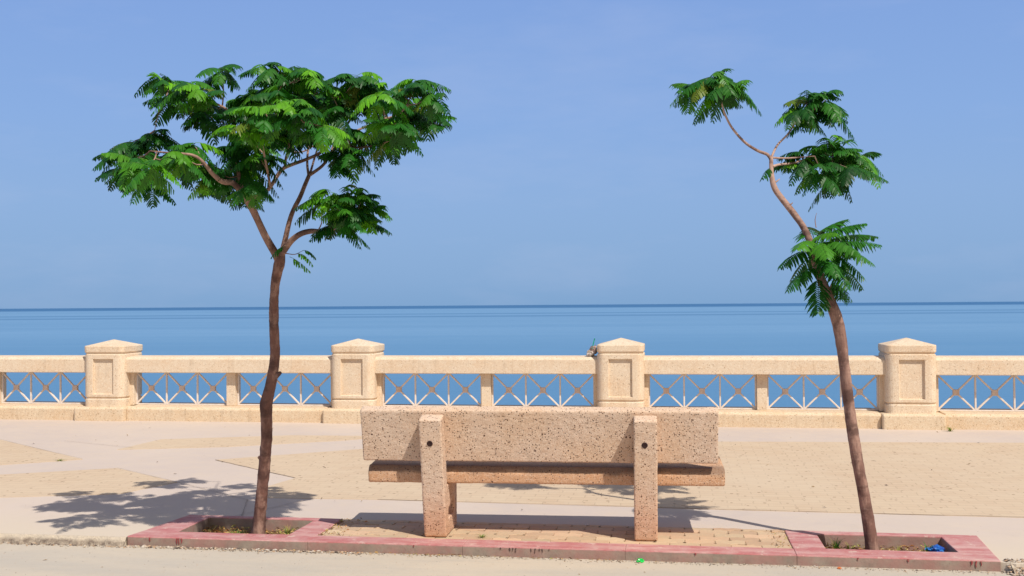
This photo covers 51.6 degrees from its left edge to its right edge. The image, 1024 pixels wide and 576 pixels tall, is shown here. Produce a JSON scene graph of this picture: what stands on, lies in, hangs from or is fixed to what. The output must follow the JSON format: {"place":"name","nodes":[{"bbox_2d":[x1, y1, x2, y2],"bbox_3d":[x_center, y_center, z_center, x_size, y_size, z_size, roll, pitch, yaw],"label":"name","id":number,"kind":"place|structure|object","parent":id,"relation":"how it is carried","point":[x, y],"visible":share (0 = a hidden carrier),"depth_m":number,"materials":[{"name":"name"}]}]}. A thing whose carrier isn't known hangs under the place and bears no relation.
{"place":"outdoors","nodes":[
{"label":"outdoors","id":0,"kind":"place"},
{"bbox_2d":[0,543,1013,575],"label":"road","id":1,"kind":"structure","parent":0,"point":[84,561],"depth_m":6.74,"materials":[{"name":"beige asphalt"}]},
{"bbox_2d":[0,533,126,546],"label":"kerb","id":2,"kind":"object","parent":1,"relation":"on","point":[77,540],"visible":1,"depth_m":7.43,"materials":[{"name":"beige concrete"}]},
{"bbox_2d":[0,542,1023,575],"bbox_3d":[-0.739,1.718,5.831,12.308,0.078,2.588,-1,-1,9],"label":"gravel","id":3,"kind":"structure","parent":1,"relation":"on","point":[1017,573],"depth_m":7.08,"materials":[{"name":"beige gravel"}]},
{"bbox_2d":[1010,562,1022,575],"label":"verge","id":4,"kind":"structure","parent":1,"relation":"on","point":[1013,567],"depth_m":6.46,"materials":[{"name":"beige sand"}]},
{"bbox_2d":[0,302,1023,408],"bbox_3d":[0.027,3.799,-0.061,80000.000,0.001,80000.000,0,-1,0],"label":"sea","id":5,"kind":"structure","parent":0,"point":[971,328],"depth_m":123.76,"materials":[{"name":"liquid"}]},
{"bbox_2d":[0,419,1023,571],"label":"promenade","id":6,"kind":"structure","parent":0,"point":[137,511],"depth_m":8.77,"materials":[{"name":"concrete"}]},
{"bbox_2d":[0,440,82,464],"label":"block paving","id":7,"kind":"structure","parent":6,"relation":"on","point":[12,453],"depth_m":11.51,"materials":[{"name":"beige concrete"}]},
{"bbox_2d":[0,468,176,497],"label":"block paving","id":8,"kind":"structure","parent":6,"relation":"on","point":[91,482],"depth_m":9.68,"materials":[{"name":"beige concrete"}]},
{"bbox_2d":[117,435,361,449],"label":"block paving","id":9,"kind":"structure","parent":6,"relation":"on","point":[209,442],"depth_m":12.59,"materials":[{"name":"beige concrete"}]},
{"bbox_2d":[33,428,978,574],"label":"dry leaves","id":10,"kind":"object","parent":6,"relation":"on","point":[280,531],"visible":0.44,"depth_m":7.66,"materials":[{"name":"brown plant"}]},
{"bbox_2d":[0,338,1023,429],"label":"balustrade","id":11,"kind":"object","parent":6,"relation":"on","point":[906,372],"visible":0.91,"depth_m":14.38,"materials":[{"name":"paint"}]},
{"bbox_2d":[586,338,596,356],"bbox_3d":[1.067,0.799,14.276,0.171,0.247,0.120,0,-1,-21],"label":"rubbish bundle","id":12,"kind":"object","parent":11,"relation":"on","point":[591,351],"visible":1,"depth_m":14.25,"materials":[{"name":"plastic"}]},
{"bbox_2d":[127,515,1000,571],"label":"kerb","id":13,"kind":"structure","parent":6,"relation":"on","point":[968,553],"depth_m":7.04,"materials":[{"name":"red paint"}]},
{"bbox_2d":[203,529,284,534],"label":"soil","id":14,"kind":"structure","parent":13,"relation":"in","point":[241,532],"depth_m":7.93,"materials":[{"name":"brown soil"}]},
{"bbox_2d":[92,62,456,533],"bbox_3d":[-1.572,0.199,6.976,2.436,3.363,1.986,0,-1,0],"label":"flame tree","id":15,"kind":"object","parent":14,"relation":"on","point":[269,110],"visible":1,"depth_m":6.67,"materials":[{"name":"green plant"}]},
{"bbox_2d":[284,525,300,534],"bbox_3d":[-1.646,1.782,7.786,0.152,0.071,0.164,-1,-1,34],"label":"grass tuft","id":16,"kind":"object","parent":14,"relation":"on","point":[288,531],"visible":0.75,"depth_m":7.79,"materials":[{"name":"green plant"}]},
{"bbox_2d":[827,547,925,550],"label":"soil","id":17,"kind":"structure","parent":13,"relation":"in","point":[886,549],"depth_m":7.22,"materials":[{"name":"brown soil"}]},
{"bbox_2d":[669,68,888,549],"bbox_3d":[1.920,0.142,7.329,1.602,3.399,1.374,0,-1,0],"label":"flame tree","id":18,"kind":"object","parent":17,"relation":"on","point":[841,167],"visible":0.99,"depth_m":7.26,"materials":[{"name":"green plant"}]},
{"bbox_2d":[830,538,842,548],"bbox_3d":[2.191,1.731,7.138,0.130,0.096,0.122,0,-1,0],"label":"grass tuft","id":19,"kind":"object","parent":17,"relation":"on","point":[836,544],"visible":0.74,"depth_m":7.15,"materials":[{"name":"green plant"}]},
{"bbox_2d":[925,544,944,551],"bbox_3d":[2.804,1.729,7.005,0.123,0.068,0.112,0,-1,-29],"label":"plastic bag","id":20,"kind":"object","parent":17,"relation":"on","point":[936,548],"visible":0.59,"depth_m":6.99,"materials":[{"name":"blue plastic"}]},
{"bbox_2d":[217,441,1023,517],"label":"block paving","id":21,"kind":"structure","parent":6,"relation":"on","point":[952,482],"depth_m":9.39,"materials":[{"name":"beige concrete"}]},
{"bbox_2d":[1,439,1018,516],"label":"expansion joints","id":22,"kind":"object","parent":21,"relation":"on","point":[468,501],"visible":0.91,"depth_m":8.50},
{"bbox_2d":[0,0,1023,308],"label":"sky","id":23,"kind":"structure","parent":0,"point":[566,172],"materials":[{"name":"blue"}]},
{"label":"paving bed","id":24,"kind":"structure","parent":0,"visible":0},
{"bbox_2d":[322,519,791,548],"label":"bench paving","id":25,"kind":"structure","parent":24,"relation":"on","point":[719,537],"depth_m":7.40,"materials":[{"name":"beige concrete"}]},
{"bbox_2d":[360,406,724,540],"bbox_3d":[0.218,1.263,7.398,2.485,0.907,0.741,-1,-1,7],"label":"bench","id":26,"kind":"object","parent":25,"relation":"on","point":[439,453],"visible":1,"depth_m":7.20,"materials":[{"name":"beige stone"}]}
]}

